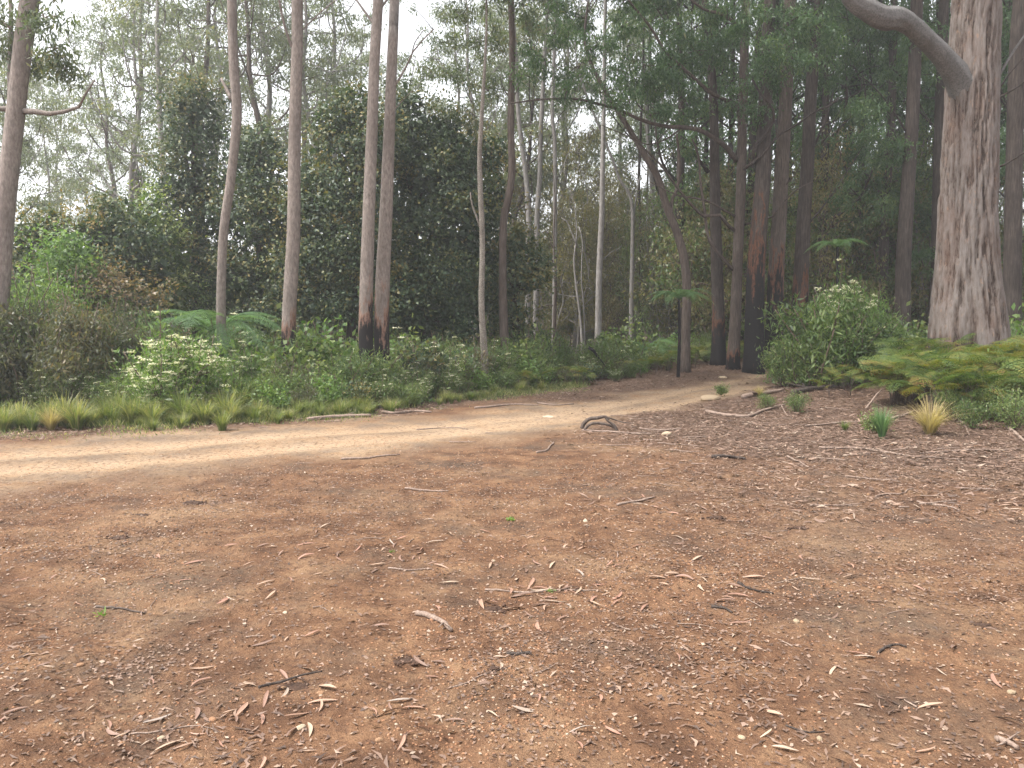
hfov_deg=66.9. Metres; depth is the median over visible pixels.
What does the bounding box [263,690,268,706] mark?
fallen leaf
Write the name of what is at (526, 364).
broadleaf shrub
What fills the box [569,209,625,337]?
gum tree
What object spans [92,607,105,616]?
seedling
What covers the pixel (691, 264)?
gum tree
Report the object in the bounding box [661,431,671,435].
rock
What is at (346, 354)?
wispy shrub
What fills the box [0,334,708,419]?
undergrowth
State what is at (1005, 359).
bracken fern
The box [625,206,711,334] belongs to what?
gum tree
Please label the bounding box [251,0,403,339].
gum tree
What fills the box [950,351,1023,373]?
bracken fern
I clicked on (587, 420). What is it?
curved branch
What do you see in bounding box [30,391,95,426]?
grass tussock
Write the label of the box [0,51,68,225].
gum tree
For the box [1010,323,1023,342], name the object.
fine shrub
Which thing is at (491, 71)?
gum tree
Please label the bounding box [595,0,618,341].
gum tree
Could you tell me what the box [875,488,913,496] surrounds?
twig
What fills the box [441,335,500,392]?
wispy shrub
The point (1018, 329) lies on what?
broadleaf shrub
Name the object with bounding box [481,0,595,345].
gum tree
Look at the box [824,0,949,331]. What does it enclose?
gum tree
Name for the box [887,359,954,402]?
bracken fern
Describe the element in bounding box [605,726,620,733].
fallen leaf
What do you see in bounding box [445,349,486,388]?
wispy shrub
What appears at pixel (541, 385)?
grass tussock
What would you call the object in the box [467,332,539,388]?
fine shrub
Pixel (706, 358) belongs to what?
fine shrub
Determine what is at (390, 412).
fallen stick
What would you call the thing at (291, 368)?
wispy shrub
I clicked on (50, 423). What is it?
straw tussock
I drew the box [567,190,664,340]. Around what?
gum tree
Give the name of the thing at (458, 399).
grass tussock
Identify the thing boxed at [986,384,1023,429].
fine shrub
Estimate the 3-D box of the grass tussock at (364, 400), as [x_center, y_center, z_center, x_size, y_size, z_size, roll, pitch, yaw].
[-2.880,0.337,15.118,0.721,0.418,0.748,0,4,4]
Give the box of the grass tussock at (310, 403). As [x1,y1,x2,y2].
[300,397,320,411]
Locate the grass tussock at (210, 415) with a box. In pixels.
[184,402,218,424]
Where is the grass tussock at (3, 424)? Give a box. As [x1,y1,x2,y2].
[0,401,27,431]
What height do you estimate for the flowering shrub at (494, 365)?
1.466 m
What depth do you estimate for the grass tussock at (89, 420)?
12.80 m
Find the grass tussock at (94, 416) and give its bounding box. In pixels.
[82,404,101,423]
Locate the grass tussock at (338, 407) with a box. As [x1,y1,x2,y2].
[328,397,348,413]
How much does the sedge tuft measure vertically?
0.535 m
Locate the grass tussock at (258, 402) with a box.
[245,396,271,413]
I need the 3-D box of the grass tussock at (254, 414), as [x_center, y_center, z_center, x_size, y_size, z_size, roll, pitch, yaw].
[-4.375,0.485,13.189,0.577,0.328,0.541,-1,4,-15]
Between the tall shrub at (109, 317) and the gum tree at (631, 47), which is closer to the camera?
the tall shrub at (109, 317)
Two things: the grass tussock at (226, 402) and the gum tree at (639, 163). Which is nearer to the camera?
the grass tussock at (226, 402)
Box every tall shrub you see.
[0,272,70,391]
[0,293,54,406]
[0,297,115,408]
[0,303,41,400]
[9,266,82,358]
[10,273,40,332]
[21,262,130,335]
[21,288,140,395]
[60,313,138,381]
[78,297,150,342]
[94,314,170,375]
[99,291,161,338]
[127,303,205,370]
[131,322,196,349]
[194,318,249,363]
[548,334,576,375]
[760,336,788,379]
[763,284,838,352]
[803,283,883,383]
[860,286,915,345]
[870,311,911,337]
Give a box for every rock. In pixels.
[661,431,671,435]
[701,395,720,400]
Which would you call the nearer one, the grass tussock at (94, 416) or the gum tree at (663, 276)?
the grass tussock at (94, 416)
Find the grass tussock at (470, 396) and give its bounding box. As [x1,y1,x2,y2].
[467,390,477,400]
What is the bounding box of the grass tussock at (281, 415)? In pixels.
[271,408,285,418]
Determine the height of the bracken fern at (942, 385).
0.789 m
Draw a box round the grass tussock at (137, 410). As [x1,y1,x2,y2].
[115,390,160,424]
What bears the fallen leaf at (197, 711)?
on the ground at (510, 451)
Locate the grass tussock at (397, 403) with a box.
[390,396,404,409]
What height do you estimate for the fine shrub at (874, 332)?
1.791 m
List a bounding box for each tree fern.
[123,309,281,356]
[420,347,501,372]
[626,339,677,359]
[644,288,715,376]
[804,238,871,300]
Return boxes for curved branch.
[580,415,628,430]
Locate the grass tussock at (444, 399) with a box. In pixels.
[439,389,452,403]
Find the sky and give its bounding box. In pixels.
[0,0,1023,300]
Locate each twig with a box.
[606,444,635,445]
[657,442,701,446]
[677,623,716,628]
[810,502,864,505]
[845,475,900,481]
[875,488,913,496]
[919,500,956,503]
[961,487,1002,490]
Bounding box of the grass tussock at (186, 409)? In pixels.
[169,397,198,418]
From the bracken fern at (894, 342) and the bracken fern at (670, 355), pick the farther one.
the bracken fern at (670, 355)
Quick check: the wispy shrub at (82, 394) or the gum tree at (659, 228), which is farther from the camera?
the gum tree at (659, 228)
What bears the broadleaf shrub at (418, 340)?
on the ground at (510, 451)
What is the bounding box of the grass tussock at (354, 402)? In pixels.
[348,396,365,412]
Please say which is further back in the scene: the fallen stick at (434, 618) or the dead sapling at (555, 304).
the dead sapling at (555, 304)
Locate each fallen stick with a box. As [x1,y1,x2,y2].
[131,725,212,734]
[307,412,370,420]
[341,454,399,459]
[381,409,431,413]
[388,567,431,570]
[405,487,448,491]
[415,610,452,631]
[416,427,466,429]
[451,666,509,687]
[474,403,538,408]
[485,589,598,592]
[507,646,533,655]
[536,441,553,452]
[537,402,573,404]
[582,429,667,433]
[616,497,652,505]
[639,427,679,430]
[705,404,785,417]
[711,454,745,458]
[741,388,783,398]
[786,455,808,466]
[805,421,861,426]
[819,446,959,459]
[865,388,882,408]
[891,412,912,419]
[916,500,958,509]
[920,448,1023,453]
[1005,425,1023,440]
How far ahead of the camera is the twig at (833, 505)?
7.02 m
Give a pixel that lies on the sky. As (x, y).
(407, 22)
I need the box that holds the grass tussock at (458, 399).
[450,392,464,401]
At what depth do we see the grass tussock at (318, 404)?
14.59 m
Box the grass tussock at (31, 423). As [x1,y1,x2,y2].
[15,406,48,430]
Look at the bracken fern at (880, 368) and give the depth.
14.04 m
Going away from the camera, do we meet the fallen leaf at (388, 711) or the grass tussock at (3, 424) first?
the fallen leaf at (388, 711)
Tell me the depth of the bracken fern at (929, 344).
16.03 m
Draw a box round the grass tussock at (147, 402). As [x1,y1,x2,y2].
[128,397,165,416]
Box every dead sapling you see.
[539,165,559,353]
[559,163,584,348]
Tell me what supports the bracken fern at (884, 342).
on the ground at (510, 451)
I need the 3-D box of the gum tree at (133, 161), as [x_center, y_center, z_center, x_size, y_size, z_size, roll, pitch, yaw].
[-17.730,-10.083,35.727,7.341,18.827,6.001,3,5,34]
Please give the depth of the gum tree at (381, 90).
62.21 m
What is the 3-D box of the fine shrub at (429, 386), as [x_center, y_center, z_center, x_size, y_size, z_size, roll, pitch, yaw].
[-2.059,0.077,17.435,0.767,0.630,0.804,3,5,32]
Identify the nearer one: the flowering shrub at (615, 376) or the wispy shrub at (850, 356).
the wispy shrub at (850, 356)
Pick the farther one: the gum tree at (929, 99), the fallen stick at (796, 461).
the gum tree at (929, 99)
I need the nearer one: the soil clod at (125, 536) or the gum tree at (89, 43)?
the soil clod at (125, 536)
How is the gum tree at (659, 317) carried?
on the ground at (510, 451)
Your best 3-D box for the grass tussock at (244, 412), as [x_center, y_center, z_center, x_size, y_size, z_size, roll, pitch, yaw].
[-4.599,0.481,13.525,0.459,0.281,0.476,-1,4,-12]
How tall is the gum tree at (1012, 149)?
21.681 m
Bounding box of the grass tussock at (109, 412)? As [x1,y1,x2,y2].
[96,400,126,424]
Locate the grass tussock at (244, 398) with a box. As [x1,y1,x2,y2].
[217,381,263,407]
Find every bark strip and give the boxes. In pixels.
[95,605,144,613]
[258,669,321,688]
[708,602,732,612]
[735,581,773,593]
[785,724,824,732]
[877,643,906,652]
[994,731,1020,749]
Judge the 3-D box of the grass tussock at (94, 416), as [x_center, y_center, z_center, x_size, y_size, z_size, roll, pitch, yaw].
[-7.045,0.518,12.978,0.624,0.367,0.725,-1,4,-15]
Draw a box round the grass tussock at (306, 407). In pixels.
[287,399,313,415]
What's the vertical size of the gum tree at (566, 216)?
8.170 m
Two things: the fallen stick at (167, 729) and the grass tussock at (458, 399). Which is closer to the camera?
the fallen stick at (167, 729)
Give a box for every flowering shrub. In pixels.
[11,366,71,406]
[42,360,102,408]
[77,358,127,401]
[84,368,141,410]
[110,306,245,408]
[111,332,223,409]
[114,368,142,396]
[123,356,186,416]
[158,344,238,401]
[198,321,264,372]
[207,307,296,365]
[219,336,287,383]
[283,357,322,379]
[319,362,353,386]
[361,372,397,407]
[366,358,409,395]
[373,323,448,393]
[395,359,437,400]
[409,378,433,403]
[424,332,481,393]
[432,364,470,396]
[462,338,519,383]
[570,350,607,380]
[591,356,612,377]
[608,339,634,366]
[608,367,622,381]
[643,349,663,368]
[808,254,884,356]
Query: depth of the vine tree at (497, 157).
23.71 m
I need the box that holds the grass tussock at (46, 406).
[30,401,61,415]
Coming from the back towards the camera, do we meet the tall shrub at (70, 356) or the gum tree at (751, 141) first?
the gum tree at (751, 141)
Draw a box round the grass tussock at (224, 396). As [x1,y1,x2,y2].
[197,384,238,410]
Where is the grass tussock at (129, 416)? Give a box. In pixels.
[110,395,143,424]
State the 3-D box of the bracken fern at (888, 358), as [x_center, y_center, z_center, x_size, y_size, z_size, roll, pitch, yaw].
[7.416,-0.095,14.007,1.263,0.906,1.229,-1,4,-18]
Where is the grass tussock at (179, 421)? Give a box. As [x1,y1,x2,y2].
[168,410,190,427]
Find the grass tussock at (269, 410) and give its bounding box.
[265,405,277,415]
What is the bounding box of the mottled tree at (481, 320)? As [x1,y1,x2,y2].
[430,0,565,378]
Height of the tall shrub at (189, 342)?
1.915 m
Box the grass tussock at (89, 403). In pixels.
[71,397,99,410]
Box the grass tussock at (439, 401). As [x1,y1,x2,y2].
[433,396,442,404]
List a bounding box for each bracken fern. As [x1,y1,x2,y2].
[502,368,530,385]
[515,372,536,386]
[527,372,550,381]
[562,366,589,382]
[569,365,596,380]
[611,361,633,378]
[641,357,664,372]
[649,353,672,371]
[651,350,676,370]
[659,352,676,371]
[691,349,711,367]
[808,373,848,394]
[817,364,852,388]
[824,368,859,387]
[825,367,861,389]
[826,365,865,388]
[828,363,862,387]
[831,369,873,395]
[853,361,920,404]
[858,355,926,405]
[858,363,918,392]
[859,358,941,405]
[859,360,923,404]
[863,362,927,405]
[866,376,904,404]
[868,338,923,357]
[869,354,937,403]
[871,336,937,352]
[872,353,941,403]
[873,347,900,385]
[877,353,946,400]
[879,347,947,361]
[879,358,951,404]
[879,373,918,405]
[883,350,965,402]
[885,340,954,358]
[886,367,933,404]
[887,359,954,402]
[888,348,964,368]
[888,358,942,403]
[889,366,978,408]
[893,369,960,406]
[894,345,968,389]
[898,356,987,398]
[904,333,976,363]
[905,364,984,408]
[907,337,962,355]
[909,341,962,353]
[910,371,975,412]
[914,352,1012,405]
[915,367,990,406]
[921,358,997,401]
[927,347,978,368]
[931,356,1004,406]
[934,368,1011,403]
[936,370,1006,401]
[940,354,1023,416]
[947,354,1022,389]
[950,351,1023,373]
[954,335,1023,350]
[956,382,1018,416]
[957,373,1019,400]
[958,347,1023,368]
[958,349,1023,370]
[963,339,1023,361]
[963,342,1023,366]
[965,370,1023,390]
[966,368,1023,413]
[968,369,1023,394]
[971,350,1023,366]
[973,362,1023,378]
[975,342,1022,353]
[981,356,1022,371]
[981,383,1023,395]
[983,350,1023,400]
[987,366,1023,397]
[993,366,1023,399]
[1004,353,1022,394]
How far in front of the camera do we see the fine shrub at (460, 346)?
19.77 m
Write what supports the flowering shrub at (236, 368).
on the ground at (510, 451)
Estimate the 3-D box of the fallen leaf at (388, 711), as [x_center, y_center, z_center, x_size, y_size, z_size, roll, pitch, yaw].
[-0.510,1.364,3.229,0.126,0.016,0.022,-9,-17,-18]
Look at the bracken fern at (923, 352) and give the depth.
13.99 m
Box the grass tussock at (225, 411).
[216,404,233,420]
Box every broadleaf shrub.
[88,355,139,405]
[95,351,149,381]
[221,339,291,378]
[242,302,358,373]
[249,378,294,412]
[268,314,359,371]
[283,345,345,403]
[299,370,350,407]
[337,376,379,405]
[353,332,433,396]
[390,313,462,391]
[390,333,464,395]
[446,333,509,380]
[468,366,497,392]
[492,323,555,382]
[516,355,557,386]
[548,340,567,375]
[568,359,601,384]
[587,307,660,364]
[627,369,637,377]
[628,341,650,369]
[634,359,649,373]
[648,343,675,366]
[655,330,693,360]
[711,381,730,395]
[857,404,894,432]
[884,303,925,336]
[898,301,928,348]
[944,348,1019,406]
[1009,297,1023,332]
[1009,315,1023,337]
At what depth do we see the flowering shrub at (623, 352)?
24.22 m
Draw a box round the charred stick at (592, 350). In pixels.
[588,346,606,366]
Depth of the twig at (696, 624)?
4.23 m
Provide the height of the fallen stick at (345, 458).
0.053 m
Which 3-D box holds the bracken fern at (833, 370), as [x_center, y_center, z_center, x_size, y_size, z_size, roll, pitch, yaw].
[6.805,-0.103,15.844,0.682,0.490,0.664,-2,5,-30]
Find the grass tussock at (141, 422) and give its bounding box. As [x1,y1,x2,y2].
[135,416,145,425]
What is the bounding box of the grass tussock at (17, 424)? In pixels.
[13,417,22,427]
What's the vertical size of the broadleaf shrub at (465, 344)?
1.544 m
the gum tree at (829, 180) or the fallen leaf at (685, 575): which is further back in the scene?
the gum tree at (829, 180)
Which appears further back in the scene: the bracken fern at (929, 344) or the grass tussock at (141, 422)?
the bracken fern at (929, 344)
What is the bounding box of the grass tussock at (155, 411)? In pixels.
[130,396,175,424]
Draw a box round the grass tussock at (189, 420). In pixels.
[177,409,194,423]
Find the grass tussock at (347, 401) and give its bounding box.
[340,400,355,411]
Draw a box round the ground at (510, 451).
[0,327,1023,767]
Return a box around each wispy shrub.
[72,379,93,407]
[217,371,251,398]
[267,352,321,401]
[279,379,323,406]
[326,374,354,403]
[333,337,358,365]
[397,343,443,395]
[429,330,467,353]
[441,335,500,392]
[442,363,465,395]
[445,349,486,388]
[457,372,476,392]
[551,364,574,384]
[607,356,629,375]
[690,333,699,356]
[690,340,707,361]
[767,306,834,384]
[803,326,870,385]
[858,304,912,379]
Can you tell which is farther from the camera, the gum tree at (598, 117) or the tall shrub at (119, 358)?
the gum tree at (598, 117)
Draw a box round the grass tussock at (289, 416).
[283,406,298,419]
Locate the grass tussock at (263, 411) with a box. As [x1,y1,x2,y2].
[260,405,268,417]
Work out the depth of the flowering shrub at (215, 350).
17.21 m
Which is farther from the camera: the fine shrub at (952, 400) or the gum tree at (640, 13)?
the gum tree at (640, 13)
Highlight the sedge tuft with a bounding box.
[863,401,904,438]
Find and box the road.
[0,369,784,498]
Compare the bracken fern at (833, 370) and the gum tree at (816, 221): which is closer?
the bracken fern at (833, 370)
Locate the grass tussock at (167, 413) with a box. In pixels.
[158,404,174,416]
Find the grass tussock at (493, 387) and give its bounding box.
[487,382,497,391]
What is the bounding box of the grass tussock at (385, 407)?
[378,395,396,410]
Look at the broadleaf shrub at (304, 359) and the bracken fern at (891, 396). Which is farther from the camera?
the broadleaf shrub at (304, 359)
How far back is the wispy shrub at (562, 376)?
21.34 m
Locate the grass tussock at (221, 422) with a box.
[207,407,236,430]
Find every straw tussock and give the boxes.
[25,402,64,430]
[41,403,85,423]
[754,386,772,395]
[881,394,963,434]
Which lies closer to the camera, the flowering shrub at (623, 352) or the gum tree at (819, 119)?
the flowering shrub at (623, 352)
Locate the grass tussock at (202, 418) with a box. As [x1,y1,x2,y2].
[179,396,219,424]
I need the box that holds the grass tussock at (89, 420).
[84,415,95,425]
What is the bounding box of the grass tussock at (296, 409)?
[287,397,313,414]
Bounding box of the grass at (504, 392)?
[0,379,590,441]
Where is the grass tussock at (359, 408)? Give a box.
[353,403,365,412]
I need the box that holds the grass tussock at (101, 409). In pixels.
[86,398,119,421]
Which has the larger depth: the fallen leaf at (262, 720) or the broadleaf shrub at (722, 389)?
the broadleaf shrub at (722, 389)
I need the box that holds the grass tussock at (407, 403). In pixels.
[401,397,410,406]
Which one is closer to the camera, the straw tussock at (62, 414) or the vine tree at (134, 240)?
the straw tussock at (62, 414)
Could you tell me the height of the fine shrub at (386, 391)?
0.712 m
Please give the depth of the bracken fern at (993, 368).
13.02 m
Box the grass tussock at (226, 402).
[204,387,253,412]
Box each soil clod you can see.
[104,532,130,539]
[183,500,206,504]
[277,678,319,692]
[393,654,423,666]
[477,603,507,612]
[487,665,501,670]
[603,686,622,691]
[701,513,724,519]
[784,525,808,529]
[970,621,992,627]
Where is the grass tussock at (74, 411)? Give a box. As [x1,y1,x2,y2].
[55,403,93,425]
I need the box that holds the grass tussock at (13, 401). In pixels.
[1,392,25,408]
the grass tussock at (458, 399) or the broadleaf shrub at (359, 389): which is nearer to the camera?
the broadleaf shrub at (359, 389)
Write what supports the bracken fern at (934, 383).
on the ground at (510, 451)
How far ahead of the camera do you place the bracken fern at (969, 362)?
13.31 m
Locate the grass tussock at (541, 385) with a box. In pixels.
[539,379,545,390]
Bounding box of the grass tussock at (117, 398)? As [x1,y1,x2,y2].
[89,385,149,418]
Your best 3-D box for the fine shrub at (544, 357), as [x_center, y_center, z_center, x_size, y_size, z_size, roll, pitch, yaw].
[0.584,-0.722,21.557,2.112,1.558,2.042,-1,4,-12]
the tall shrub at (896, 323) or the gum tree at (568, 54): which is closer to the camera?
the tall shrub at (896, 323)
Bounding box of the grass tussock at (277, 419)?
[269,412,285,423]
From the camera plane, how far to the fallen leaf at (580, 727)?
3.09 m
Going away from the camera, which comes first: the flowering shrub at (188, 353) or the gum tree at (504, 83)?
the flowering shrub at (188, 353)
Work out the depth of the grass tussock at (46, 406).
12.86 m
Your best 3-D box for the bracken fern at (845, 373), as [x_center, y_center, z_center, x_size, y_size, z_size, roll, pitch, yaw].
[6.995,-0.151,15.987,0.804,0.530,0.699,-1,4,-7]
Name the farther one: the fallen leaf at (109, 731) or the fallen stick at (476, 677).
the fallen stick at (476, 677)
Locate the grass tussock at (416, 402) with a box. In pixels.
[410,394,420,407]
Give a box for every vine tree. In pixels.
[10,184,110,300]
[12,216,123,307]
[35,178,199,331]
[38,248,193,329]
[105,172,232,329]
[115,50,255,351]
[167,102,318,345]
[232,74,461,353]
[336,61,527,348]
[424,104,546,343]
[471,215,577,348]
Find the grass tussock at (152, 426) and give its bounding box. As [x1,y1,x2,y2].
[140,415,163,430]
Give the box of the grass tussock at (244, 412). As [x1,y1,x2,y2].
[243,403,258,416]
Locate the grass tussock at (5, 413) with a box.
[1,400,23,417]
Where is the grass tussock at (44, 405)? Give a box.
[23,396,58,426]
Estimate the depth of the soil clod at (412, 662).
3.74 m
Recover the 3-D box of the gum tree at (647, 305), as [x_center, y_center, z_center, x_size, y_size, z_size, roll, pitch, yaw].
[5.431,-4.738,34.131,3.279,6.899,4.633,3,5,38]
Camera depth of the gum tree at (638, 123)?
45.79 m
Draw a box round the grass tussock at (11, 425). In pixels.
[3,413,17,430]
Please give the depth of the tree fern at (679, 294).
22.40 m
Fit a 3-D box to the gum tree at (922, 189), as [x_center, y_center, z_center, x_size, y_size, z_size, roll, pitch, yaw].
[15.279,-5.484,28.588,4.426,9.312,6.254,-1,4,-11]
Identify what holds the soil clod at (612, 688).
on the ground at (510, 451)
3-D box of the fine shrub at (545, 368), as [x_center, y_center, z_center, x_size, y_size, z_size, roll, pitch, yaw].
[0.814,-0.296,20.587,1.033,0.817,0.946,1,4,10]
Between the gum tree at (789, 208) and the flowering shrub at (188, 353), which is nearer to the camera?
the flowering shrub at (188, 353)
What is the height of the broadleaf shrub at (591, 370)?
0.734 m
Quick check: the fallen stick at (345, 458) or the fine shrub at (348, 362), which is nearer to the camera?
the fallen stick at (345, 458)
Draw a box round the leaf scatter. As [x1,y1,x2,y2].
[0,416,1023,767]
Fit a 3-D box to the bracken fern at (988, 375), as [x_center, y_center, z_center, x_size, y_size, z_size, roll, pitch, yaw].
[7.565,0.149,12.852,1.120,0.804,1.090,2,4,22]
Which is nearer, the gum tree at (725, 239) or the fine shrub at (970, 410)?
the fine shrub at (970, 410)
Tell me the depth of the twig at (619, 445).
10.56 m
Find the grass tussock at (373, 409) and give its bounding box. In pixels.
[363,399,382,413]
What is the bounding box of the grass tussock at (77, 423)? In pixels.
[46,395,100,429]
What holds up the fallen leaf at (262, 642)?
on the ground at (510, 451)
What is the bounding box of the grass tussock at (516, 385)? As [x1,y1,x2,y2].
[511,380,522,390]
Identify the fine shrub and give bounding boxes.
[79,370,129,408]
[96,342,141,371]
[164,335,235,392]
[232,371,287,406]
[236,369,285,400]
[239,327,330,368]
[250,357,294,406]
[262,368,310,407]
[308,358,357,380]
[311,340,396,402]
[340,354,391,387]
[349,344,427,398]
[369,373,404,405]
[392,381,430,407]
[414,334,470,379]
[419,377,440,399]
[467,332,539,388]
[475,318,563,379]
[493,367,522,388]
[502,331,565,377]
[510,335,555,351]
[512,369,535,386]
[529,359,560,383]
[546,353,573,382]
[551,349,573,377]
[565,337,622,379]
[570,372,587,383]
[573,338,606,372]
[598,339,640,375]
[618,360,638,378]
[652,341,673,359]
[695,337,711,350]
[698,350,710,361]
[749,283,915,384]
[755,328,840,387]
[755,392,776,408]
[756,346,809,386]
[773,336,848,386]
[779,389,813,412]
[799,303,918,382]
[869,330,921,378]
[927,384,969,419]
[954,396,998,428]
[972,374,1023,422]
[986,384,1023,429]
[1010,315,1023,333]
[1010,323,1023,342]
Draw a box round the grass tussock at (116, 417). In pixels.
[107,409,122,424]
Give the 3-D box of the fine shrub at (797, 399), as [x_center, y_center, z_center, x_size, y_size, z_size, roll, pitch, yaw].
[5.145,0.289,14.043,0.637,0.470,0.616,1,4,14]
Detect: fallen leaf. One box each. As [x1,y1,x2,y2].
[1,706,25,714]
[106,728,118,734]
[143,713,171,722]
[152,739,182,752]
[195,707,199,718]
[235,702,247,715]
[252,638,274,645]
[260,714,264,723]
[260,756,266,767]
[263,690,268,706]
[280,669,287,678]
[307,722,312,736]
[309,699,336,702]
[318,684,335,687]
[375,707,400,717]
[388,698,411,700]
[397,734,405,749]
[413,655,427,666]
[512,705,534,711]
[569,725,595,731]
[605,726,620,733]
[674,574,694,580]
[766,709,782,714]
[772,745,798,750]
[918,702,942,707]
[991,673,1001,687]
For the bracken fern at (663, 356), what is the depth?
24.62 m
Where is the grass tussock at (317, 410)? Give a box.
[311,402,326,414]
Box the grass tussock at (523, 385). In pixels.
[513,380,530,390]
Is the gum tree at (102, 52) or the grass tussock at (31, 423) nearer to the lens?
the grass tussock at (31, 423)
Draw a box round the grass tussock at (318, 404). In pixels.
[309,396,334,408]
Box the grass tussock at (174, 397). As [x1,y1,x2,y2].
[150,384,209,415]
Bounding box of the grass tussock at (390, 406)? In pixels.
[378,396,404,411]
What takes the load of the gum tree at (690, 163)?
on the ground at (510, 451)
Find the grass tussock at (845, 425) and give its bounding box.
[833,420,851,429]
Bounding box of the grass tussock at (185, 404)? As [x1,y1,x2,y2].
[170,395,198,413]
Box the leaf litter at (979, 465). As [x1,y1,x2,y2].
[0,364,1023,523]
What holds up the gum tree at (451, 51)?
on the ground at (510, 451)
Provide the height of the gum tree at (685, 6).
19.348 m
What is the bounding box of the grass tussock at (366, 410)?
[359,403,375,413]
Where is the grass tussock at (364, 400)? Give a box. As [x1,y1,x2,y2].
[355,393,375,406]
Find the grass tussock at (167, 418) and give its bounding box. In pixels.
[162,413,175,424]
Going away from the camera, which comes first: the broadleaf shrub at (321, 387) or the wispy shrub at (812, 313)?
the broadleaf shrub at (321, 387)
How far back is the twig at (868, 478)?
8.10 m
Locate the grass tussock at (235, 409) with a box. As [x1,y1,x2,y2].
[214,398,245,422]
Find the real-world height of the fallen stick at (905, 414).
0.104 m
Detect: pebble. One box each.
[34,699,43,703]
[76,662,83,666]
[209,717,216,721]
[296,724,305,730]
[375,737,383,741]
[738,735,745,739]
[1007,689,1016,694]
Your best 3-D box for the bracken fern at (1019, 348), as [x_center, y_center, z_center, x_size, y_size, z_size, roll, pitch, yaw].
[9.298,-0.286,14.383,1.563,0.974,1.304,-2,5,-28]
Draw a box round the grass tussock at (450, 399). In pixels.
[443,389,462,403]
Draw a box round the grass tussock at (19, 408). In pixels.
[0,396,39,427]
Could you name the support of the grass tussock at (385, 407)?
on the ground at (510, 451)
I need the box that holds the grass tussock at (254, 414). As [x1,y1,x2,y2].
[242,403,265,422]
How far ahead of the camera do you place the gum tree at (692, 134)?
30.05 m
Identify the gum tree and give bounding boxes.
[0,0,97,325]
[0,23,93,232]
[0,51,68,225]
[0,77,96,241]
[24,81,110,221]
[27,0,184,308]
[32,0,210,259]
[35,0,195,275]
[44,0,244,334]
[55,118,132,246]
[74,128,152,230]
[106,0,290,331]
[117,0,290,301]
[134,5,243,242]
[159,0,353,190]
[182,280,241,340]
[191,0,415,281]
[199,0,385,328]
[203,237,271,345]
[207,240,335,347]
[216,0,241,355]
[223,0,398,334]
[230,270,327,342]
[244,231,374,350]
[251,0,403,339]
[271,69,352,234]
[278,0,335,366]
[305,298,358,356]
[312,12,409,185]
[343,268,446,347]
[356,0,387,401]
[364,52,439,232]
[374,0,433,365]
[393,237,464,343]
[399,0,576,341]
[403,2,522,201]
[409,0,554,351]
[414,94,463,127]
[423,260,533,367]
[456,0,600,201]
[460,0,640,338]
[463,2,576,295]
[469,0,619,348]
[477,214,550,341]
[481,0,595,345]
[488,141,574,337]
[489,163,590,347]
[496,0,619,353]
[504,0,749,369]
[514,3,530,338]
[518,175,656,335]
[518,178,636,342]
[518,215,569,345]
[520,120,673,350]
[521,210,589,348]
[523,199,579,334]
[528,85,606,235]
[531,161,633,336]
[533,0,548,336]
[539,230,587,345]
[542,212,573,343]
[545,154,667,347]
[545,228,586,350]
[549,3,737,340]
[550,1,573,336]
[551,176,630,269]
[557,0,667,335]
[558,249,605,344]
[559,124,624,250]
[560,228,603,338]
[565,0,690,372]
[566,208,612,339]
[566,226,605,349]
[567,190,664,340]
[567,201,653,339]
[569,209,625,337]
[573,227,638,334]
[573,247,624,334]
[575,10,708,343]
[579,171,644,341]
[581,231,647,333]
[585,200,669,335]
[590,152,793,342]
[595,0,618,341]
[597,0,644,347]
[597,196,664,337]
[600,0,798,341]
[602,193,699,338]
[602,198,672,348]
[610,52,698,331]
[614,168,790,346]
[620,0,795,335]
[622,160,816,338]
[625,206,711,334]
[628,0,753,336]
[634,0,738,365]
[634,176,691,343]
[638,186,672,313]
[641,27,654,349]
[644,197,709,334]
[644,224,689,337]
[644,227,694,337]
[649,0,841,351]
[655,151,747,334]
[661,4,754,183]
[667,0,1023,382]
[676,157,766,323]
[683,0,860,190]
[692,0,812,368]
[693,0,849,374]
[699,0,903,334]
[706,210,852,322]
[720,167,814,335]
[725,1,735,341]
[733,163,873,318]
[745,174,833,315]
[747,129,868,338]
[748,0,943,300]
[750,6,809,338]
[753,0,920,249]
[766,210,841,327]
[769,120,926,315]
[771,65,875,242]
[772,0,931,285]
[786,162,891,313]
[788,143,892,309]
[791,0,875,329]
[792,0,930,263]
[811,160,1002,329]
[811,192,924,316]
[813,0,1005,241]
[815,148,1001,328]
[820,0,931,319]
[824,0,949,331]
[828,0,1007,263]
[829,1,1008,334]
[831,0,935,199]
[832,16,848,285]
[836,214,895,310]
[854,0,1004,170]
[854,105,1023,326]
[858,0,948,329]
[867,163,1023,331]
[878,16,1005,171]
[880,0,1023,255]
[888,137,1004,331]
[926,0,1023,194]
[930,1,1023,207]
[938,1,1023,212]
[999,175,1023,314]
[999,190,1023,306]
[1000,0,1023,327]
[1000,4,1023,253]
[1001,238,1023,319]
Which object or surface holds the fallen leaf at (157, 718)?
on the ground at (510, 451)
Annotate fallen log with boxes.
[787,383,834,394]

